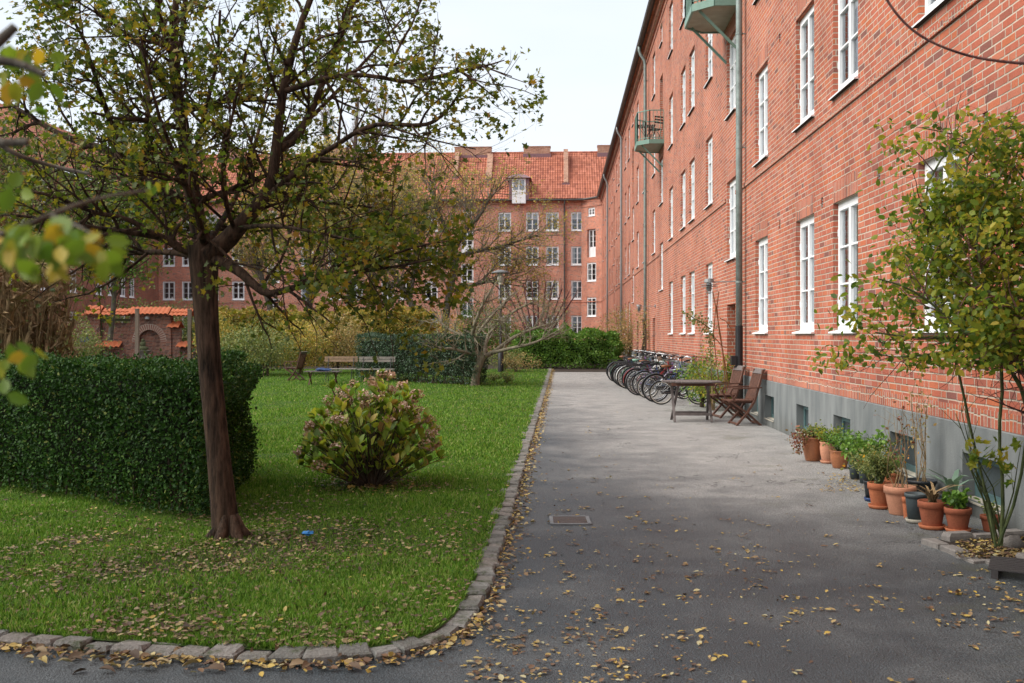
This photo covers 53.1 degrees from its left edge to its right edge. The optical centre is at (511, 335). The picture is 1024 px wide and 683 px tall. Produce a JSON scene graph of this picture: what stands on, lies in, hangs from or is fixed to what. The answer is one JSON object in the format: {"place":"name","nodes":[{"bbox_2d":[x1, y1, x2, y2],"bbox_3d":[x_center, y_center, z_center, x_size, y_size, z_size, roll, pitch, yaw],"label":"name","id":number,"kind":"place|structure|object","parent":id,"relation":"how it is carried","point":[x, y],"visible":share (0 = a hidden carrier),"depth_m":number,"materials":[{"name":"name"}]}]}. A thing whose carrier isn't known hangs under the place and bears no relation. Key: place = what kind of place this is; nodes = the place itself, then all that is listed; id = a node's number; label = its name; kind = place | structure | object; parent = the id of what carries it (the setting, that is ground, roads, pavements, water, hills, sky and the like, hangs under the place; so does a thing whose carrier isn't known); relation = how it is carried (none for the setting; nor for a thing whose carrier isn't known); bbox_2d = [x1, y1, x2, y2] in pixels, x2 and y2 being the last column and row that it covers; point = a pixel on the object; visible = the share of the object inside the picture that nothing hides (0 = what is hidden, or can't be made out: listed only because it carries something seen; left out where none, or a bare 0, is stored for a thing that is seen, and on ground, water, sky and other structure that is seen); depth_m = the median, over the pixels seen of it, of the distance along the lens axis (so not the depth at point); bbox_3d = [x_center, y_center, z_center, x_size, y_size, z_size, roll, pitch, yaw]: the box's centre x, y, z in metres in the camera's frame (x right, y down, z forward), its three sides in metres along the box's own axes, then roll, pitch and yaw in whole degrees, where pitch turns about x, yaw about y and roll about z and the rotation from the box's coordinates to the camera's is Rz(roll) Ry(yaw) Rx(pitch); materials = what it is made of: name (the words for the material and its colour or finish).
{"place":"outdoors","nodes":[
{"label":"outdoors","id":0,"kind":"place"},
{"bbox_2d":[0,23,89,212],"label":"leafy branch","id":1,"kind":"object","parent":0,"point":[11,58],"visible":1,"depth_m":0.94,"materials":[{"name":"green plant"}]},
{"bbox_2d":[0,181,168,405],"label":"leafy branch","id":2,"kind":"object","parent":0,"point":[58,246],"visible":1,"depth_m":0.73,"materials":[{"name":"green plant"}]},
{"bbox_2d":[0,368,549,649],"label":"lawn","id":3,"kind":"structure","parent":0,"point":[325,536],"depth_m":8.62,"materials":[{"name":"plant"}]},
{"bbox_2d":[0,174,122,357],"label":"reed clump","id":4,"kind":"object","parent":3,"relation":"on","point":[18,307],"visible":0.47,"depth_m":14.82,"materials":[{"name":"plant"}]},
{"bbox_2d":[0,107,143,323],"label":"autumn tree","id":5,"kind":"object","parent":3,"relation":"on","point":[3,165],"visible":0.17,"depth_m":41.83,"materials":[{"name":"green plant"}]},
{"bbox_2d":[51,311,123,376],"bbox_3d":[-12.651,0.441,29.468,2.469,2.261,2.800,0,0,3],"label":"shrub","id":6,"kind":"object","parent":3,"relation":"on","point":[91,341],"visible":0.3,"depth_m":29.58,"materials":[{"name":"green plant"}]},
{"bbox_2d":[0,344,268,515],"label":"clipped hedge","id":7,"kind":"object","parent":3,"relation":"on","point":[141,417],"visible":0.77,"depth_m":9.28,"materials":[{"name":"green plant"}]},
{"bbox_2d":[186,307,255,360],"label":"shrub","id":8,"kind":"object","parent":3,"relation":"on","point":[221,327],"visible":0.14,"depth_m":39.81,"materials":[{"name":"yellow plant"}]},
{"bbox_2d":[194,325,265,371],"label":"shrub","id":9,"kind":"object","parent":3,"relation":"on","point":[226,344],"visible":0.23,"depth_m":38.90,"materials":[{"name":"green plant"}]},
{"bbox_2d":[0,538,487,648],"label":"grass","id":10,"kind":"structure","parent":3,"relation":"on","point":[282,599],"depth_m":5.99,"materials":[{"name":"plant"}]},
{"bbox_2d":[0,462,514,544],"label":"grass","id":11,"kind":"structure","parent":3,"relation":"on","point":[422,503],"depth_m":8.95,"materials":[{"name":"plant"}]},
{"bbox_2d":[221,317,305,375],"bbox_3d":[-9.238,0.422,38.432,2.993,2.259,3.008,0,0,3],"label":"shrub","id":12,"kind":"object","parent":3,"relation":"on","point":[269,353],"visible":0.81,"depth_m":37.98,"materials":[{"name":"green plant"}]},
{"bbox_2d":[0,381,526,650],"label":"fallen leaves","id":13,"kind":"object","parent":3,"relation":"on","point":[155,633],"visible":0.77,"depth_m":6.59,"materials":[{"name":"yellow plant"}]},
{"bbox_2d":[0,0,547,544],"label":"maple tree","id":14,"kind":"object","parent":3,"relation":"on","point":[206,248],"visible":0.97,"depth_m":7.51,"materials":[{"name":"green plant"}]},
{"bbox_2d":[0,368,547,465],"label":"grass","id":15,"kind":"structure","parent":3,"relation":"on","point":[493,447],"depth_m":19.59,"materials":[{"name":"plant"}]},
{"bbox_2d":[284,351,307,380],"bbox_3d":[-7.282,1.048,34.506,0.643,0.997,0.595,0,0,11],"label":"folding armchair","id":16,"kind":"object","parent":3,"relation":"on","point":[300,362],"visible":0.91,"depth_m":34.41,"materials":[{"name":"brown wood"}]},
{"bbox_2d":[271,312,339,373],"bbox_3d":[-8.482,0.330,40.308,3.328,2.444,2.876,0,0,32],"label":"shrub","id":17,"kind":"object","parent":3,"relation":"on","point":[312,341],"visible":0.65,"depth_m":39.98,"materials":[{"name":"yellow plant"}]},
{"bbox_2d":[286,311,375,372],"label":"shrub","id":18,"kind":"object","parent":3,"relation":"on","point":[341,345],"visible":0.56,"depth_m":41.11,"materials":[{"name":"green plant"}]},
{"bbox_2d":[325,356,357,381],"bbox_3d":[-5.620,1.110,33.449,1.086,0.859,0.553,0,0,0],"label":"park bench","id":19,"kind":"object","parent":3,"relation":"on","point":[328,359],"visible":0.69,"depth_m":33.68,"materials":[{"name":"wood"}]},
{"bbox_2d":[270,473,445,498],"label":"fallen leaves","id":20,"kind":"object","parent":3,"relation":"on","point":[373,485],"visible":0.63,"depth_m":10.30,"materials":[{"name":"brown plant"}]},
{"bbox_2d":[292,368,446,486],"bbox_3d":[-1.441,0.941,10.485,1.565,1.200,1.472,0,0,3],"label":"hydrangea bush","id":21,"kind":"object","parent":3,"relation":"on","point":[380,423],"visible":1,"depth_m":10.28,"materials":[{"name":"green plant"}]},
{"bbox_2d":[352,329,489,385],"bbox_3d":[-3.077,0.659,33.670,1.692,1.767,7.466,0,0,-41],"label":"clipped hedge","id":22,"kind":"object","parent":3,"relation":"on","point":[404,364],"visible":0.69,"depth_m":32.79,"materials":[{"name":"green plant"}]},
{"bbox_2d":[403,261,588,385],"bbox_3d":[-0.512,-0.333,31.313,5.698,3.903,4.996,0,0,3],"label":"apple tree","id":23,"kind":"object","parent":3,"relation":"on","point":[482,357],"visible":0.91,"depth_m":30.82,"materials":[{"name":"brown plant"}]},
{"bbox_2d":[491,270,509,371],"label":"garden lamp","id":24,"kind":"object","parent":3,"relation":"on","point":[500,354],"visible":0.73,"depth_m":42.34,"materials":[{"name":"metal"}]},
{"bbox_2d":[485,344,527,368],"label":"shrub","id":25,"kind":"object","parent":3,"relation":"on","point":[496,356],"visible":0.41,"depth_m":43.42,"materials":[{"name":"green plant"}]},
{"bbox_2d":[495,351,542,371],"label":"shrub","id":26,"kind":"object","parent":3,"relation":"on","point":[509,363],"visible":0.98,"depth_m":42.37,"materials":[{"name":"green plant"}]},
{"bbox_2d":[0,0,648,182],"label":"sky","id":27,"kind":"structure","parent":0,"point":[584,50],"materials":[{"name":"white"}]},
{"bbox_2d":[193,353,616,371],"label":"garden soil","id":28,"kind":"structure","parent":0,"point":[566,369],"depth_m":47.52,"materials":[{"name":"soil"}]},
{"bbox_2d":[0,103,158,351],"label":"brick building","id":29,"kind":"structure","parent":28,"relation":"on","point":[150,294],"depth_m":81.32,"materials":[{"name":"red brick"}]},
{"bbox_2d":[67,305,195,360],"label":"fountain wall","id":30,"kind":"structure","parent":28,"relation":"on","point":[160,327],"depth_m":55.96,"materials":[{"name":"brick"},{"name":"orange clay roof tile"}]},
{"bbox_2d":[45,111,219,340],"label":"autumn tree","id":31,"kind":"object","parent":28,"relation":"on","point":[114,294],"visible":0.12,"depth_m":49.90,"materials":[{"name":"green plant"}]},
{"bbox_2d":[135,309,139,358],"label":"wooden post","id":32,"kind":"object","parent":28,"relation":"on","point":[137,330],"visible":0.82,"depth_m":52.92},
{"bbox_2d":[69,298,232,354],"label":"pergola","id":33,"kind":"object","parent":28,"relation":"on","point":[184,332],"visible":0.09,"depth_m":63.73,"materials":[{"name":"wood"}]},
{"bbox_2d":[187,309,191,359],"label":"wooden post","id":34,"kind":"object","parent":28,"relation":"on","point":[189,332],"visible":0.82,"depth_m":51.92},
{"bbox_2d":[212,113,382,317],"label":"autumn tree","id":35,"kind":"object","parent":28,"relation":"on","point":[249,258],"visible":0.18,"depth_m":60.77,"materials":[{"name":"green plant"}]},
{"bbox_2d":[192,301,440,365],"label":"beech hedge","id":36,"kind":"object","parent":28,"relation":"on","point":[378,323],"visible":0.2,"depth_m":51.55,"materials":[{"name":"yellow plant"}]},
{"bbox_2d":[301,59,396,318],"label":"bare tree","id":37,"kind":"object","parent":28,"relation":"on","point":[355,137],"visible":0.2,"depth_m":73.92,"materials":[{"name":"grey plant"}]},
{"bbox_2d":[120,145,609,352],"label":"brick building","id":38,"kind":"structure","parent":28,"relation":"on","point":[572,178],"depth_m":90.14,"materials":[{"name":"red brick"}]},
{"bbox_2d":[512,179,525,202],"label":"dormer door","id":39,"kind":"structure","parent":38,"relation":"in","point":[522,198],"depth_m":89.18,"materials":[{"name":"white glass"}]},
{"bbox_2d":[325,149,441,310],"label":"autumn tree","id":40,"kind":"object","parent":28,"relation":"on","point":[403,175],"visible":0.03,"depth_m":65.52,"materials":[{"name":"green plant"}]},
{"bbox_2d":[282,122,582,331],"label":"autumn tree","id":41,"kind":"object","parent":28,"relation":"on","point":[510,242],"visible":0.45,"depth_m":58.88,"materials":[{"name":"green plant"}]},
{"bbox_2d":[451,300,519,351],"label":"shrub","id":42,"kind":"object","parent":28,"relation":"on","point":[490,344],"visible":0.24,"depth_m":59.03,"materials":[{"name":"green plant"}]},
{"bbox_2d":[503,269,580,338],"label":"bare shrub","id":43,"kind":"object","parent":28,"relation":"on","point":[534,313],"visible":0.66,"depth_m":50.27,"materials":[{"name":"plant"}]},
{"bbox_2d":[506,322,625,368],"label":"leafy hedge","id":44,"kind":"object","parent":28,"relation":"on","point":[559,351],"visible":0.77,"depth_m":47.30,"materials":[{"name":"green plant"}]},
{"bbox_2d":[596,305,632,360],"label":"shrub","id":45,"kind":"object","parent":28,"relation":"on","point":[627,343],"visible":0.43,"depth_m":51.14,"materials":[{"name":"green plant"}]},
{"bbox_2d":[0,372,1023,682],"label":"path","id":46,"kind":"structure","parent":0,"point":[682,466],"depth_m":6.50,"materials":[{"name":"asphalt"}]},
{"bbox_2d":[23,643,368,674],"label":"fallen leaves","id":47,"kind":"object","parent":46,"relation":"on","point":[44,652],"visible":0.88,"depth_m":4.86,"materials":[{"name":"brown plant"}]},
{"bbox_2d":[0,368,551,664],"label":"kerb","id":48,"kind":"structure","parent":46,"relation":"on","point":[479,590],"depth_m":5.13,"materials":[{"name":"stone"}]},
{"bbox_2d":[0,367,555,676],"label":"fallen leaves","id":49,"kind":"object","parent":46,"relation":"on","point":[361,662],"visible":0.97,"depth_m":5.11,"materials":[{"name":"yellow plant"}]},
{"bbox_2d":[549,516,591,524],"bbox_3d":[0.489,1.564,8.642,0.354,0.014,0.401,0,0,3],"label":"drain grate","id":50,"kind":"object","parent":46,"relation":"on","point":[572,520],"visible":0.99,"depth_m":8.61,"materials":[{"name":"metal"}]},
{"bbox_2d":[626,287,650,359],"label":"vine","id":51,"kind":"object","parent":46,"relation":"on","point":[644,340],"visible":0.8,"depth_m":41.03,"materials":[{"name":"green plant"}]},
{"bbox_2d":[616,352,672,388],"bbox_3d":[3.877,1.034,29.808,1.727,1.064,0.602,0,4,-7],"label":"bicycle","id":52,"kind":"object","parent":46,"relation":"on","point":[658,367],"visible":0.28,"depth_m":29.75,"materials":[{"name":"metal"}]},
{"bbox_2d":[626,354,690,395],"bbox_3d":[3.789,1.043,26.415,1.709,1.048,0.602,0,6,9],"label":"bicycle","id":53,"kind":"object","parent":46,"relation":"on","point":[628,388],"visible":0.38,"depth_m":26.48,"materials":[{"name":"rubber"}]},
{"bbox_2d":[631,355,697,396],"bbox_3d":[3.854,1.037,25.712,1.727,1.064,0.602,0,8,13],"label":"bicycle","id":54,"kind":"object","parent":46,"relation":"on","point":[646,383],"visible":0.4,"depth_m":25.76,"materials":[{"name":"metal"}]},
{"bbox_2d":[636,363,693,398],"bbox_3d":[3.744,1.138,25.079,1.416,0.859,0.494,0,7,15],"label":"bicycle","id":55,"kind":"object","parent":46,"relation":"on","point":[640,380],"visible":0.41,"depth_m":25.14,"materials":[{"name":"metal"}]},
{"bbox_2d":[641,356,707,401],"bbox_3d":[3.852,1.034,23.872,1.727,1.064,0.602,0,5,-8],"label":"bicycle","id":56,"kind":"object","parent":46,"relation":"on","point":[660,387],"visible":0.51,"depth_m":23.82,"materials":[{"name":"metal"}]},
{"bbox_2d":[648,366,706,404],"bbox_3d":[3.773,1.139,22.991,1.416,0.859,0.494,0,8,0],"label":"bicycle","id":57,"kind":"object","parent":46,"relation":"on","point":[663,391],"visible":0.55,"depth_m":23.00,"materials":[{"name":"metal"}]},
{"bbox_2d":[661,380,721,421],"bbox_3d":[3.276,1.208,18.711,1.060,0.746,0.977,0,0,3],"label":"garden table","id":58,"kind":"object","parent":46,"relation":"on","point":[707,413],"visible":0.99,"depth_m":18.49,"materials":[{"name":"brown wood"}]},
{"bbox_2d":[668,355,728,406],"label":"shrub","id":59,"kind":"object","parent":46,"relation":"on","point":[701,399],"visible":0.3,"depth_m":22.26,"materials":[{"name":"green plant"}]},
{"bbox_2d":[679,306,719,403],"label":"climbing rose","id":60,"kind":"object","parent":46,"relation":"on","point":[709,331],"visible":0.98,"depth_m":20.79,"materials":[{"name":"plant"}]},
{"bbox_2d":[676,346,733,409],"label":"climbing rose","id":61,"kind":"object","parent":46,"relation":"on","point":[708,376],"visible":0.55,"depth_m":21.37,"materials":[{"name":"plant"}]},
{"bbox_2d":[712,292,732,398],"bbox_3d":[4.278,0.260,20.801,0.425,2.292,0.022,0,0,0],"label":"plant support","id":62,"kind":"object","parent":46,"relation":"on","point":[716,311],"visible":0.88,"depth_m":20.79,"materials":[{"name":"wood"}]},
{"bbox_2d":[705,365,745,417],"bbox_3d":[4.088,1.083,19.614,0.643,0.997,0.595,0,0,-7],"label":"folding armchair","id":63,"kind":"object","parent":46,"relation":"on","point":[737,375],"visible":0.82,"depth_m":19.48,"materials":[{"name":"brown wood"}]},
{"bbox_2d":[460,420,1023,682],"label":"fallen leaves","id":64,"kind":"object","parent":46,"relation":"on","point":[502,677],"visible":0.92,"depth_m":5.58,"materials":[{"name":"yellow plant"}]},
{"bbox_2d":[721,368,765,425],"bbox_3d":[4.064,1.083,17.990,0.643,0.997,0.595,0,0,-3],"label":"folding armchair","id":65,"kind":"object","parent":46,"relation":"on","point":[753,387],"visible":1,"depth_m":17.87,"materials":[{"name":"brown wood"}]},
{"bbox_2d":[781,419,829,461],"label":"potted plant","id":66,"kind":"object","parent":46,"relation":"on","point":[811,447],"visible":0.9,"depth_m":12.70,"materials":[{"name":"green plant"}]},
{"bbox_2d":[596,0,1023,530],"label":"brick building","id":67,"kind":"structure","parent":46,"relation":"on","point":[738,185],"depth_m":15.60,"materials":[{"name":"red brick"}]},
{"bbox_2d":[687,146,694,223],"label":"window","id":68,"kind":"structure","parent":67,"relation":"in","point":[692,154],"depth_m":28.17,"materials":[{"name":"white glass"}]},
{"bbox_2d":[687,34,694,116],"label":"window","id":69,"kind":"structure","parent":67,"relation":"in","point":[692,43],"depth_m":28.17,"materials":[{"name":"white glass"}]},
{"bbox_2d":[688,260,694,333],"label":"window","id":70,"kind":"structure","parent":67,"relation":"in","point":[692,264],"depth_m":28.17,"materials":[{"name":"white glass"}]},
{"bbox_2d":[703,250,712,333],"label":"window","id":71,"kind":"structure","parent":67,"relation":"in","point":[709,256],"depth_m":24.77,"materials":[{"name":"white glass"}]},
{"bbox_2d":[703,121,712,209],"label":"window","id":72,"kind":"structure","parent":67,"relation":"in","point":[709,130],"depth_m":24.90,"materials":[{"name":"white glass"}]},
{"bbox_2d":[703,34,712,88],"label":"window","id":73,"kind":"structure","parent":67,"relation":"in","point":[710,36],"depth_m":25.08,"materials":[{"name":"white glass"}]},
{"bbox_2d":[724,162,735,261],"bbox_3d":[4.671,-2.555,21.506,0.243,1.970,1.200,0,0,3],"label":"window","id":74,"kind":"structure","parent":67,"relation":"in","point":[731,172],"depth_m":21.79,"materials":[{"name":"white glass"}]},
{"bbox_2d":[724,15,735,120],"bbox_3d":[4.671,-5.585,21.506,0.243,1.930,1.200,0,0,3],"label":"window","id":75,"kind":"structure","parent":67,"relation":"in","point":[732,60],"depth_m":21.75,"materials":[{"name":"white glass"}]},
{"bbox_2d":[752,220,767,333],"bbox_3d":[4.521,-1.010,18.290,0.243,1.980,1.200,0,0,3],"label":"window","id":76,"kind":"structure","parent":67,"relation":"in","point":[761,230],"depth_m":18.45,"materials":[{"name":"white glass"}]},
{"bbox_2d":[752,44,767,167],"bbox_3d":[4.521,-4.070,18.290,0.243,1.960,1.200,0,0,3],"label":"window","id":77,"kind":"structure","parent":67,"relation":"in","point":[762,58],"depth_m":18.43,"materials":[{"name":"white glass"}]},
{"bbox_2d":[792,194,814,333],"bbox_3d":[4.370,-1.010,15.053,0.243,1.980,1.200,0,0,3],"label":"window","id":78,"kind":"structure","parent":67,"relation":"in","point":[804,208],"depth_m":15.21,"materials":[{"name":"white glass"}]},
{"bbox_2d":[792,0,814,132],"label":"window","id":79,"kind":"structure","parent":67,"relation":"in","point":[801,5],"depth_m":15.29,"materials":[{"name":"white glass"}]},
{"bbox_2d":[828,170,857,332],"bbox_3d":[4.272,-1.010,12.926,0.243,1.980,1.200,0,0,3],"label":"window","id":80,"kind":"structure","parent":67,"relation":"in","point":[847,186],"depth_m":13.07,"materials":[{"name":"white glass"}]},
{"bbox_2d":[828,0,857,100],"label":"window","id":81,"kind":"structure","parent":67,"relation":"in","point":[852,5],"depth_m":13.15,"materials":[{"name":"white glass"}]},
{"bbox_2d":[894,434,915,477],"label":"basement window","id":82,"kind":"structure","parent":67,"relation":"in","point":[911,464],"depth_m":10.84,"materials":[{"name":"glass"}]},
{"bbox_2d":[912,0,949,28],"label":"window","id":83,"kind":"structure","parent":67,"relation":"in","point":[931,7],"depth_m":10.00,"materials":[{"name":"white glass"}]},
{"bbox_2d":[912,113,961,332],"bbox_3d":[4.123,-1.010,9.729,0.243,1.980,1.200,0,0,3],"label":"window","id":84,"kind":"structure","parent":67,"relation":"in","point":[928,154],"depth_m":9.94,"materials":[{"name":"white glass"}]},
{"bbox_2d":[968,457,1000,514],"bbox_3d":[4.064,1.252,8.721,0.170,0.413,0.832,0,0,3],"label":"basement window","id":85,"kind":"structure","parent":67,"relation":"in","point":[994,476],"depth_m":8.80,"materials":[{"name":"glass"}]},
{"bbox_2d":[810,423,844,463],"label":"potted plant","id":86,"kind":"object","parent":46,"relation":"on","point":[825,452],"visible":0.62,"depth_m":12.50,"materials":[{"name":"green plant"}]},
{"bbox_2d":[814,428,862,468],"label":"potted plant","id":87,"kind":"object","parent":46,"relation":"on","point":[837,459],"visible":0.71,"depth_m":12.03,"materials":[{"name":"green plant"}]},
{"bbox_2d":[834,436,882,479],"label":"potted plant","id":88,"kind":"object","parent":46,"relation":"on","point":[855,476],"visible":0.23,"depth_m":11.12,"materials":[{"name":"green plant"}]},
{"bbox_2d":[841,425,897,483],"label":"potted plant","id":89,"kind":"object","parent":46,"relation":"on","point":[857,441],"visible":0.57,"depth_m":10.82,"materials":[{"name":"green plant"}]},
{"bbox_2d":[840,447,898,501],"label":"potted plant","id":90,"kind":"object","parent":46,"relation":"on","point":[867,496],"visible":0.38,"depth_m":9.68,"materials":[{"name":"green plant"}]},
{"bbox_2d":[834,439,918,508],"bbox_3d":[3.330,1.250,9.255,0.541,0.631,0.604,0,0,-24],"label":"potted plant","id":91,"kind":"object","parent":46,"relation":"on","point":[877,460],"visible":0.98,"depth_m":9.22,"materials":[{"name":"green plant"}]},
{"bbox_2d":[875,399,930,515],"bbox_3d":[3.342,1.060,8.986,0.410,1.020,0.503,0,0,-24],"label":"potted plant","id":92,"kind":"object","parent":46,"relation":"on","point":[894,493],"visible":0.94,"depth_m":8.93,"materials":[{"name":"orange plant"}]},
{"bbox_2d":[904,492,926,523],"bbox_3d":[3.382,1.445,8.575,0.182,0.242,0.182,0,0,3],"label":"flower pot","id":93,"kind":"object","parent":46,"relation":"on","point":[913,511],"visible":0.86,"depth_m":8.52,"materials":[{"name":"ceramic"}]},
{"bbox_2d":[905,373,937,498],"bbox_3d":[3.825,0.959,9.645,0.382,1.222,0.333,0,0,-29],"label":"potted plant","id":94,"kind":"object","parent":46,"relation":"on","point":[923,481],"visible":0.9,"depth_m":9.65,"materials":[{"name":"beige plant"}]},
{"bbox_2d":[907,481,963,529],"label":"potted plant","id":95,"kind":"object","parent":46,"relation":"on","point":[931,508],"visible":0.96,"depth_m":8.25,"materials":[{"name":"ceramic"}]},
{"bbox_2d":[918,469,968,514],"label":"potted plant","id":96,"kind":"object","parent":46,"relation":"on","point":[954,480],"visible":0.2,"depth_m":8.95,"materials":[{"name":"green plant"}]},
{"bbox_2d":[941,488,978,531],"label":"potted plant","id":97,"kind":"object","parent":46,"relation":"on","point":[958,515],"visible":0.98,"depth_m":8.11,"materials":[{"name":"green plant"}]},
{"bbox_2d":[921,528,1023,564],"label":"bed edging","id":98,"kind":"object","parent":46,"relation":"on","point":[948,536],"visible":0.59,"depth_m":7.65,"materials":[{"name":"stone"}]},
{"bbox_2d":[941,539,1023,558],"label":"bed soil","id":99,"kind":"structure","parent":46,"relation":"on","point":[964,544],"depth_m":7.47,"materials":[{"name":"soil"}]},
{"bbox_2d":[807,73,1023,546],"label":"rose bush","id":100,"kind":"object","parent":99,"relation":"on","point":[990,324],"visible":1,"depth_m":6.63,"materials":[{"name":"green plant"}]},
{"bbox_2d":[956,529,1023,557],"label":"fallen leaves","id":101,"kind":"object","parent":99,"relation":"on","point":[973,553],"visible":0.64,"depth_m":7.31,"materials":[{"name":"yellow plant"}]},
{"bbox_2d":[1003,534,1023,549],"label":"rock","id":102,"kind":"object","parent":99,"relation":"on","point":[1014,541],"visible":0.8,"depth_m":7.38,"materials":[{"name":"stone"}]},
{"bbox_2d":[978,501,1000,531],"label":"potted plant","id":103,"kind":"object","parent":46,"relation":"on","point":[984,521],"visible":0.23,"depth_m":8.17,"materials":[{"name":"orange plant"}]},
{"bbox_2d":[988,556,1023,578],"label":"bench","id":104,"kind":"object","parent":46,"relation":"on","point":[997,565],"visible":1,"depth_m":6.68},
{"bbox_2d":[886,0,1023,64],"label":"cable","id":105,"kind":"object","parent":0,"point":[947,48],"visible":1,"depth_m":3.20,"materials":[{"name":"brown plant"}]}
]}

